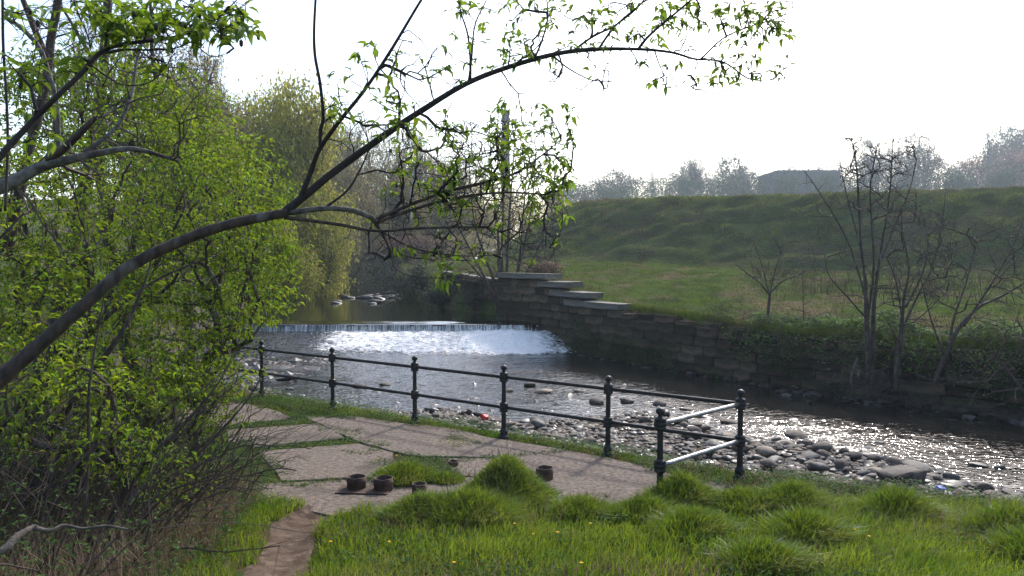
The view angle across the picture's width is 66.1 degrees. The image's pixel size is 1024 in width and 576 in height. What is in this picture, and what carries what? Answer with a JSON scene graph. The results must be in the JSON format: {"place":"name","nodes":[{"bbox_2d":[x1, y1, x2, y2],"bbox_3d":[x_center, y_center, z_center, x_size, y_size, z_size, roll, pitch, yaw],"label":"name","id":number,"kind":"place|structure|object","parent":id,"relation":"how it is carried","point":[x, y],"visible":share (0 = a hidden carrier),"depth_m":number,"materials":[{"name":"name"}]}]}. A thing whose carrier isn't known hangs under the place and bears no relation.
{"place":"outdoors","nodes":[
{"label":"outdoors","id":0,"kind":"place"},
{"bbox_2d":[0,200,492,274],"bbox_3d":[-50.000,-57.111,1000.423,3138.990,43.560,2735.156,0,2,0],"label":"distant ground","id":1,"kind":"structure","parent":0,"point":[34,227],"depth_m":125.23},
{"bbox_2d":[325,114,386,279],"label":"leafless tree","id":2,"kind":"object","parent":1,"relation":"on","point":[344,153],"visible":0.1,"depth_m":95.90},
{"bbox_2d":[198,196,533,278],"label":"distant underwood","id":3,"kind":"object","parent":1,"relation":"on","point":[476,217],"visible":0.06,"depth_m":104.20,"materials":[{"name":"grey plant"}]},
{"bbox_2d":[582,165,640,200],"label":"leafless tree","id":4,"kind":"object","parent":1,"relation":"on","point":[620,180],"visible":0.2,"depth_m":244.85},
{"bbox_2d":[662,155,715,196],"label":"leafless tree","id":5,"kind":"object","parent":1,"relation":"on","point":[691,169],"visible":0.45,"depth_m":252.32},
{"bbox_2d":[703,146,752,196],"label":"broadleaf tree","id":6,"kind":"object","parent":1,"relation":"on","point":[725,161],"visible":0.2,"depth_m":271.14,"materials":[{"name":"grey plant"}]},
{"bbox_2d":[727,164,774,195],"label":"leafless tree","id":7,"kind":"object","parent":1,"relation":"on","point":[737,173],"visible":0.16,"depth_m":241.44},
{"bbox_2d":[556,132,1023,204],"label":"distant scrub","id":8,"kind":"object","parent":1,"relation":"on","point":[1003,144],"visible":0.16,"depth_m":271.60,"materials":[{"name":"plant"}]},
{"bbox_2d":[562,158,1023,201],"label":"distant bushes","id":9,"kind":"object","parent":1,"relation":"on","point":[570,196],"visible":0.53,"depth_m":222.63,"materials":[{"name":"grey plant"}]},
{"bbox_2d":[758,170,840,194],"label":"building","id":10,"kind":"structure","parent":1,"relation":"on","point":[816,172],"depth_m":250.80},
{"bbox_2d":[847,133,889,191],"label":"slender tree","id":11,"kind":"object","parent":1,"relation":"on","point":[868,139],"visible":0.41,"depth_m":233.40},
{"bbox_2d":[880,140,919,190],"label":"leafless tree","id":12,"kind":"object","parent":1,"relation":"on","point":[889,158],"visible":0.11,"depth_m":247.92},
{"bbox_2d":[892,125,953,190],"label":"leafless tree","id":13,"kind":"object","parent":1,"relation":"on","point":[924,162],"visible":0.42,"depth_m":239.92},
{"bbox_2d":[978,117,1023,187],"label":"broadleaf tree","id":14,"kind":"object","parent":1,"relation":"on","point":[1008,129],"visible":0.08,"depth_m":312.20,"materials":[{"name":"grey plant"}]},
{"bbox_2d":[984,146,1023,186],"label":"blossoming tree","id":15,"kind":"object","parent":1,"relation":"on","point":[1020,159],"visible":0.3,"depth_m":222.99,"materials":[{"name":"grey plant"}]},
{"bbox_2d":[241,277,534,323],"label":"mill pond","id":16,"kind":"structure","parent":0,"point":[323,310],"depth_m":40.85,"materials":[{"name":"black liquid"}]},
{"bbox_2d":[231,324,524,331],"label":"falling water","id":17,"kind":"structure","parent":16,"relation":"on","point":[376,327],"depth_m":34.44,"materials":[{"name":"liquid"}]},
{"bbox_2d":[0,271,1022,575],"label":"riverbank","id":18,"kind":"structure","parent":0,"point":[266,535],"depth_m":11.72,"materials":[{"name":"plant"}]},
{"bbox_2d":[0,524,127,554],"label":"fallen branch","id":19,"kind":"object","parent":18,"relation":"on","point":[9,544],"visible":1,"depth_m":4.35,"materials":[{"name":"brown wood"}]},
{"bbox_2d":[0,47,172,434],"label":"bush","id":20,"kind":"object","parent":18,"relation":"on","point":[28,233],"visible":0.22,"depth_m":12.82,"materials":[{"name":"green plant"}]},
{"bbox_2d":[0,0,208,268],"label":"bare tree","id":21,"kind":"object","parent":18,"relation":"on","point":[25,174],"visible":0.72,"depth_m":5.68,"materials":[{"name":"brown plant"}]},
{"bbox_2d":[0,132,240,501],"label":"bush","id":22,"kind":"object","parent":18,"relation":"on","point":[87,273],"visible":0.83,"depth_m":7.33,"materials":[{"name":"green plant"}]},
{"bbox_2d":[0,26,242,445],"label":"bush","id":23,"kind":"object","parent":18,"relation":"on","point":[144,102],"visible":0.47,"depth_m":11.74,"materials":[{"name":"green plant"}]},
{"bbox_2d":[0,230,245,568],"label":"bush","id":24,"kind":"object","parent":18,"relation":"on","point":[46,393],"visible":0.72,"depth_m":6.26,"materials":[{"name":"green plant"}]},
{"bbox_2d":[41,0,213,398],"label":"bare tree","id":25,"kind":"object","parent":18,"relation":"on","point":[53,320],"visible":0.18,"depth_m":14.98,"materials":[{"name":"brown plant"}]},
{"bbox_2d":[0,0,266,210],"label":"overhanging tree","id":26,"kind":"object","parent":18,"relation":"on","point":[116,29],"visible":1,"depth_m":2.61,"materials":[{"name":"green plant"}]},
{"bbox_2d":[0,305,276,575],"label":"undergrowth leaves","id":27,"kind":"object","parent":18,"relation":"on","point":[53,541],"visible":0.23,"depth_m":6.16,"materials":[{"name":"green plant"}]},
{"bbox_2d":[0,436,278,575],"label":"dead undergrowth","id":28,"kind":"object","parent":18,"relation":"on","point":[106,559],"visible":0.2,"depth_m":6.05,"materials":[{"name":"plant"}]},
{"bbox_2d":[0,97,289,365],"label":"bush","id":29,"kind":"object","parent":18,"relation":"on","point":[179,293],"visible":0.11,"depth_m":15.62,"materials":[{"name":"green plant"}]},
{"bbox_2d":[39,91,264,434],"bbox_3d":[-4.108,0.068,9.404,2.236,4.833,2.976,0,2,0],"label":"bush","id":30,"kind":"object","parent":18,"relation":"on","point":[160,297],"visible":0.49,"depth_m":9.23,"materials":[{"name":"green plant"}]},
{"bbox_2d":[54,0,255,287],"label":"leafless tree","id":31,"kind":"object","parent":18,"relation":"on","point":[149,62],"visible":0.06,"depth_m":44.91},
{"bbox_2d":[43,327,268,538],"bbox_3d":[-3.373,1.464,7.796,2.240,2.172,1.657,-2,3,-38],"label":"bush","id":32,"kind":"object","parent":18,"relation":"on","point":[196,386],"visible":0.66,"depth_m":7.68,"materials":[{"name":"green plant"}]},
{"bbox_2d":[0,312,361,575],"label":"tangled stems","id":33,"kind":"object","parent":18,"relation":"on","point":[51,484],"visible":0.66,"depth_m":6.13,"materials":[{"name":"plant"}]},
{"bbox_2d":[112,86,250,292],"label":"budding tree","id":34,"kind":"object","parent":18,"relation":"on","point":[172,191],"visible":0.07,"depth_m":43.16,"materials":[{"name":"green plant"}]},
{"bbox_2d":[118,149,314,479],"bbox_3d":[-3.381,0.491,8.880,1.885,4.149,2.362,0,2,0],"label":"bush","id":35,"kind":"object","parent":18,"relation":"on","point":[214,335],"visible":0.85,"depth_m":8.78,"materials":[{"name":"green plant"}]},
{"bbox_2d":[176,40,267,285],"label":"budding tree","id":36,"kind":"object","parent":18,"relation":"on","point":[214,70],"visible":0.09,"depth_m":50.76,"materials":[{"name":"green plant"}]},
{"bbox_2d":[144,104,323,401],"bbox_3d":[-4.741,-0.293,13.292,3.221,5.652,2.689,1,3,31],"label":"bush","id":37,"kind":"object","parent":18,"relation":"on","point":[254,162],"visible":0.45,"depth_m":13.02,"materials":[{"name":"green plant"}]},
{"bbox_2d":[190,100,320,284],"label":"willow tree","id":38,"kind":"object","parent":18,"relation":"on","point":[272,135],"visible":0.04,"depth_m":54.86,"materials":[{"name":"green plant"}]},
{"bbox_2d":[196,356,327,381],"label":"ledge cobbles","id":39,"kind":"object","parent":18,"relation":"on","point":[266,378],"visible":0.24,"depth_m":28.38,"materials":[{"name":"stone"}]},
{"bbox_2d":[226,200,329,300],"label":"willow tree","id":40,"kind":"object","parent":18,"relation":"on","point":[303,286],"visible":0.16,"depth_m":51.78,"materials":[{"name":"green plant"}]},
{"bbox_2d":[203,63,358,292],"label":"willow tree","id":41,"kind":"object","parent":18,"relation":"on","point":[287,117],"visible":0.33,"depth_m":57.53,"materials":[{"name":"green plant"}]},
{"bbox_2d":[244,505,337,575],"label":"dirt path","id":42,"kind":"structure","parent":18,"relation":"on","point":[293,553],"depth_m":7.61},
{"bbox_2d":[250,155,368,296],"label":"willow tree","id":43,"kind":"object","parent":18,"relation":"on","point":[329,258],"visible":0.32,"depth_m":56.94,"materials":[{"name":"green plant"}]},
{"bbox_2d":[109,48,553,261],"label":"distant wood","id":44,"kind":"object","parent":18,"relation":"on","point":[236,95],"depth_m":134.18,"materials":[{"name":"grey plant"}]},
{"bbox_2d":[327,185,371,283],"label":"leafless tree","id":45,"kind":"object","parent":18,"relation":"on","point":[358,256],"visible":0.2,"depth_m":79.59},
{"bbox_2d":[340,244,392,289],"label":"pond side scrub","id":46,"kind":"object","parent":18,"relation":"on","point":[360,250],"visible":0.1,"depth_m":74.28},
{"bbox_2d":[11,315,746,485],"bbox_3d":[-6.491,1.716,16.371,22.510,1.223,1.953,2,3,36],"label":"iron railing","id":47,"kind":"object","parent":18,"relation":"on","point":[661,423],"visible":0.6,"depth_m":11.79,"materials":[{"name":"metal"}]},
{"bbox_2d":[0,0,797,389],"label":"leaning tree","id":48,"kind":"object","parent":18,"relation":"on","point":[16,364],"visible":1,"depth_m":4.07,"materials":[{"name":"brown plant"}]},
{"bbox_2d":[369,458,443,486],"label":"grass tussock","id":49,"kind":"object","parent":18,"relation":"on","point":[409,468],"depth_m":10.33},
{"bbox_2d":[369,489,458,525],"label":"grass tussock","id":50,"kind":"object","parent":18,"relation":"on","point":[398,505],"depth_m":8.21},
{"bbox_2d":[426,470,467,484],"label":"grass tussock","id":51,"kind":"object","parent":18,"relation":"on","point":[457,478],"depth_m":10.27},
{"bbox_2d":[177,403,734,515],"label":"concrete platform","id":52,"kind":"structure","parent":18,"relation":"on","point":[576,472],"depth_m":11.38,"materials":[{"name":"concrete"}]},
{"bbox_2d":[335,485,388,494],"bbox_3d":[-1.862,2.536,9.898,0.668,0.014,0.345,0,2,5],"label":"mounting plate","id":53,"kind":"object","parent":52,"relation":"on","point":[367,490],"visible":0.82,"depth_m":9.80,"materials":[{"name":"metal"}]},
{"bbox_2d":[346,474,366,489],"bbox_3d":[-1.970,2.491,9.974,0.252,0.217,0.252,0,2,0],"label":"pipe stub","id":54,"kind":"object","parent":53,"relation":"on","point":[356,481],"visible":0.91,"depth_m":9.88,"materials":[{"name":"metal"}]},
{"bbox_2d":[373,475,392,491],"bbox_3d":[-1.621,2.494,9.920,0.251,0.216,0.250,0,2,0],"label":"pipe stub","id":55,"kind":"object","parent":53,"relation":"on","point":[382,482],"visible":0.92,"depth_m":9.83,"materials":[{"name":"metal"}]},
{"bbox_2d":[412,464,538,529],"bbox_3d":[-0.369,2.196,8.354,1.512,0.650,1.582,0,2,0],"label":"grass tussock","id":56,"kind":"object","parent":18,"relation":"on","point":[497,500],"depth_m":8.14,"materials":[{"name":"plant"}]},
{"bbox_2d":[454,435,563,509],"bbox_3d":[-0.116,2.127,9.260,1.525,0.829,1.509,-2,3,-44],"label":"grass tussock","id":57,"kind":"object","parent":18,"relation":"on","point":[529,475],"depth_m":9.11,"materials":[{"name":"plant"}]},
{"bbox_2d":[0,392,1023,575],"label":"grass","id":58,"kind":"structure","parent":18,"relation":"on","point":[906,550],"depth_m":7.15,"materials":[{"name":"plant"}]},
{"bbox_2d":[7,459,1022,575],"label":"broadleaf weeds","id":59,"kind":"object","parent":18,"relation":"on","point":[537,543],"visible":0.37,"depth_m":7.14,"materials":[{"name":"green plant"}]},
{"bbox_2d":[11,449,1023,575],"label":"dry grass","id":60,"kind":"structure","parent":18,"relation":"on","point":[575,568],"depth_m":7.72,"materials":[{"name":"plant"}]},
{"bbox_2d":[542,492,615,521],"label":"grass tussock","id":61,"kind":"object","parent":18,"relation":"on","point":[574,505],"depth_m":8.55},
{"bbox_2d":[169,385,1023,508],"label":"clover","id":62,"kind":"object","parent":18,"relation":"on","point":[563,441],"visible":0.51,"depth_m":11.85,"materials":[{"name":"green plant"}]},
{"bbox_2d":[213,379,1023,498],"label":"cobbles","id":63,"kind":"object","parent":18,"relation":"on","point":[650,437],"visible":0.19,"depth_m":16.14,"materials":[{"name":"stone"}]},
{"bbox_2d":[875,463,927,485],"bbox_3d":[6.478,3.187,13.063,0.783,0.393,0.471,-8,11,-20],"label":"river stone","id":64,"kind":"object","parent":63,"relation":"on","point":[907,471],"visible":0.55,"depth_m":12.94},
{"bbox_2d":[598,490,691,526],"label":"grass tussock","id":65,"kind":"object","parent":18,"relation":"on","point":[641,504],"depth_m":8.32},
{"bbox_2d":[629,466,731,508],"bbox_3d":[1.944,2.300,9.031,1.301,0.550,1.318,0,2,0],"label":"grass tussock","id":66,"kind":"object","parent":18,"relation":"on","point":[687,492],"depth_m":8.88,"materials":[{"name":"plant"}]},
{"bbox_2d":[638,503,748,539],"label":"grass tussock","id":67,"kind":"object","parent":18,"relation":"on","point":[708,521],"depth_m":7.56,"materials":[{"name":"plant"}]},
{"bbox_2d":[700,482,788,515],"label":"grass tussock","id":68,"kind":"object","parent":18,"relation":"on","point":[745,494],"depth_m":8.62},
{"bbox_2d":[700,531,844,575],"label":"grass tussock","id":69,"kind":"object","parent":18,"relation":"on","point":[750,554],"depth_m":6.27,"materials":[{"name":"plant"}]},
{"bbox_2d":[746,476,845,511],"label":"grass tussock","id":70,"kind":"object","parent":18,"relation":"on","point":[792,491],"depth_m":8.66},
{"bbox_2d":[749,502,874,546],"bbox_3d":[2.824,2.203,7.356,1.219,0.401,1.228,0,2,0],"label":"grass tussock","id":71,"kind":"object","parent":18,"relation":"on","point":[802,514],"depth_m":7.24,"materials":[{"name":"plant"}]},
{"bbox_2d":[852,481,956,521],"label":"grass tussock","id":72,"kind":"object","parent":18,"relation":"on","point":[889,502],"depth_m":8.28,"materials":[{"name":"plant"}]},
{"bbox_2d":[858,192,960,390],"bbox_3d":[10.655,0.090,20.595,3.096,5.221,2.094,0,2,0],"label":"sapling","id":73,"kind":"object","parent":18,"relation":"on","point":[899,338],"visible":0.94,"depth_m":20.60,"materials":[{"name":"grey plant"}]},
{"bbox_2d":[955,499,1023,534],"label":"grass tussock","id":74,"kind":"object","parent":18,"relation":"on","point":[1000,518],"depth_m":7.66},
{"bbox_2d":[979,520,1023,560],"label":"grass tussock","id":75,"kind":"object","parent":18,"relation":"on","point":[1017,539],"depth_m":6.84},
{"bbox_2d":[0,0,1023,250],"label":"sky","id":76,"kind":"structure","parent":0,"point":[951,69],"materials":[{"name":"white"}]},
{"bbox_2d":[196,329,1023,492],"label":"river","id":77,"kind":"structure","parent":0,"point":[925,437],"depth_m":22.62,"materials":[{"name":"liquid"}]},
{"bbox_2d":[311,324,538,352],"bbox_3d":[-3.696,2.046,33.059,9.604,1.026,2.723,0,2,0],"label":"water spray","id":78,"kind":"object","parent":77,"relation":"on","point":[459,340],"visible":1,"depth_m":33.00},
{"bbox_2d":[239,361,1023,488],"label":"midstream cobbles","id":79,"kind":"object","parent":77,"relation":"in","point":[798,438],"visible":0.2,"depth_m":20.08,"materials":[{"name":"stone"}]},
{"bbox_2d":[389,257,1023,351],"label":"meadow","id":80,"kind":"structure","parent":0,"point":[603,278],"depth_m":34.65,"materials":[{"name":"plant"}]},
{"bbox_2d":[323,153,394,283],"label":"leafless tree","id":81,"kind":"object","parent":80,"relation":"on","point":[346,177],"visible":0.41,"depth_m":82.73,"materials":[{"name":"plant"}]},
{"bbox_2d":[338,106,423,270],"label":"leafless tree","id":82,"kind":"object","parent":80,"relation":"on","point":[387,166],"visible":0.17,"depth_m":101.98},
{"bbox_2d":[357,171,433,271],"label":"budding tree","id":83,"kind":"object","parent":80,"relation":"on","point":[390,201],"visible":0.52,"depth_m":90.38,"materials":[{"name":"grey plant"}]},
{"bbox_2d":[377,265,419,300],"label":"shrub","id":84,"kind":"object","parent":80,"relation":"on","point":[400,284],"visible":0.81,"depth_m":51.85,"materials":[{"name":"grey plant"}]},
{"bbox_2d":[374,232,452,258],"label":"thicket","id":85,"kind":"object","parent":80,"relation":"on","point":[421,241],"visible":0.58,"depth_m":77.43,"materials":[{"name":"grey plant"}]},
{"bbox_2d":[400,259,434,292],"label":"shrub","id":86,"kind":"object","parent":80,"relation":"on","point":[416,282],"visible":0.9,"depth_m":49.84,"materials":[{"name":"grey plant"}]},
{"bbox_2d":[390,129,463,262],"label":"budding tree","id":87,"kind":"object","parent":80,"relation":"on","point":[426,169],"visible":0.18,"depth_m":108.78,"materials":[{"name":"grey plant"}]},
{"bbox_2d":[406,181,459,261],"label":"leafless tree","id":88,"kind":"object","parent":80,"relation":"on","point":[433,221],"visible":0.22,"depth_m":97.15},
{"bbox_2d":[416,284,456,308],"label":"shrub","id":89,"kind":"object","parent":80,"relation":"on","point":[431,298],"visible":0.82,"depth_m":43.84,"materials":[{"name":"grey plant"}]},
{"bbox_2d":[434,142,488,259],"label":"leafless tree","id":90,"kind":"object","parent":80,"relation":"on","point":[463,165],"visible":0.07,"depth_m":116.87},
{"bbox_2d":[409,227,520,264],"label":"bank hedge","id":91,"kind":"object","parent":80,"relation":"on","point":[471,242],"visible":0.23,"depth_m":91.08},
{"bbox_2d":[440,271,497,298],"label":"stone wall","id":92,"kind":"structure","parent":80,"relation":"on","point":[483,291],"depth_m":41.16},
{"bbox_2d":[393,262,604,315],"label":"bank grass","id":93,"kind":"structure","parent":80,"relation":"on","point":[404,264],"depth_m":44.19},
{"bbox_2d":[440,116,562,311],"bbox_3d":[-0.473,-3.518,37.140,6.014,9.308,3.126,0,2,0],"label":"sapling","id":94,"kind":"object","parent":80,"relation":"on","point":[501,269],"visible":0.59,"depth_m":37.17,"materials":[{"name":"brown plant"}]},
{"bbox_2d":[443,181,574,260],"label":"bank thicket","id":95,"kind":"object","parent":80,"relation":"on","point":[478,189],"visible":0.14,"depth_m":104.11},
{"bbox_2d":[494,272,1023,410],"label":"river wall","id":96,"kind":"structure","parent":80,"relation":"on","point":[547,305],"depth_m":25.36,"materials":[{"name":"stone"}]},
{"bbox_2d":[499,312,1023,409],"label":"wall weeds","id":97,"kind":"object","parent":96,"relation":"attached to","point":[651,361],"depth_m":27.89,"materials":[{"name":"green plant"}]},
{"bbox_2d":[566,350,1023,428],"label":"wall foot rubble","id":98,"kind":"object","parent":96,"relation":"attached to","point":[969,415],"depth_m":21.23,"materials":[{"name":"stone"}]},
{"bbox_2d":[625,302,1023,350],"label":"wall top grass","id":99,"kind":"structure","parent":96,"relation":"on","point":[650,309],"depth_m":23.43,"materials":[{"name":"plant"}]},
{"bbox_2d":[722,308,1023,387],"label":"bramble cover","id":100,"kind":"object","parent":96,"relation":"attached to","point":[887,315],"visible":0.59,"depth_m":22.19,"materials":[{"name":"green plant"}]},
{"bbox_2d":[798,133,929,384],"bbox_3d":[9.577,-0.822,21.187,3.924,6.864,2.085,0,2,0],"label":"sapling","id":101,"kind":"object","parent":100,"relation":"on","point":[869,348],"visible":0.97,"depth_m":21.21,"materials":[{"name":"brown plant"}]},
{"bbox_2d":[957,305,1023,407],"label":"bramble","id":102,"kind":"object","parent":100,"relation":"on","point":[1020,388],"visible":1,"depth_m":17.57,"materials":[{"name":"grey plant"}]},
{"bbox_2d":[732,235,815,316],"bbox_3d":[8.539,-0.307,25.575,3.026,2.839,2.573,0,2,0],"label":"sapling","id":103,"kind":"object","parent":80,"relation":"on","point":[768,292],"visible":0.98,"depth_m":25.59,"materials":[{"name":"grey plant"}]},
{"bbox_2d":[663,276,1023,390],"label":"overhanging brush","id":104,"kind":"object","parent":80,"relation":"on","point":[807,331],"visible":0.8,"depth_m":22.80,"materials":[{"name":"plant"}]},
{"bbox_2d":[745,262,1023,304],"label":"dead stems","id":105,"kind":"object","parent":80,"relation":"on","point":[849,275],"visible":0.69,"depth_m":36.83,"materials":[{"name":"plant"}]},
{"bbox_2d":[480,185,1023,276],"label":"embankment","id":106,"kind":"structure","parent":0,"point":[833,244],"depth_m":53.00,"materials":[{"name":"plant"}]},
{"bbox_2d":[769,174,805,194],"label":"broadleaf tree","id":107,"kind":"object","parent":106,"relation":"on","point":[782,190],"visible":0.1,"depth_m":219.01,"materials":[{"name":"grey plant"}]},
{"bbox_2d":[939,168,978,189],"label":"broadleaf tree","id":108,"kind":"object","parent":106,"relation":"on","point":[951,182],"visible":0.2,"depth_m":203.84,"materials":[{"name":"grey plant"}]},
{"bbox_2d":[979,164,1021,187],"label":"broadleaf tree","id":109,"kind":"object","parent":106,"relation":"on","point":[1003,179],"visible":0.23,"depth_m":203.22,"materials":[{"name":"grey plant"}]},
{"bbox_2d":[837,393,1023,418],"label":"mud bank","id":110,"kind":"structure","parent":0,"point":[941,404],"depth_m":20.17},
{"bbox_2d":[809,336,953,406],"bbox_3d":[10.230,2.222,20.917,4.720,2.210,1.916,0,2,0],"label":"drift debris","id":111,"kind":"object","parent":110,"relation":"on","point":[851,385],"visible":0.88,"depth_m":20.83,"materials":[{"name":"grey plant"}]},
{"bbox_2d":[915,218,1023,384],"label":"sapling","id":112,"kind":"object","parent":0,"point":[953,336],"visible":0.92,"depth_m":19.57,"materials":[{"name":"grey plant"}]},
{"bbox_2d":[941,150,997,188],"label":"blossoming tree","id":113,"kind":"object","parent":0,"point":[977,165],"visible":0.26,"depth_m":229.12,"materials":[{"name":"grey plant"}]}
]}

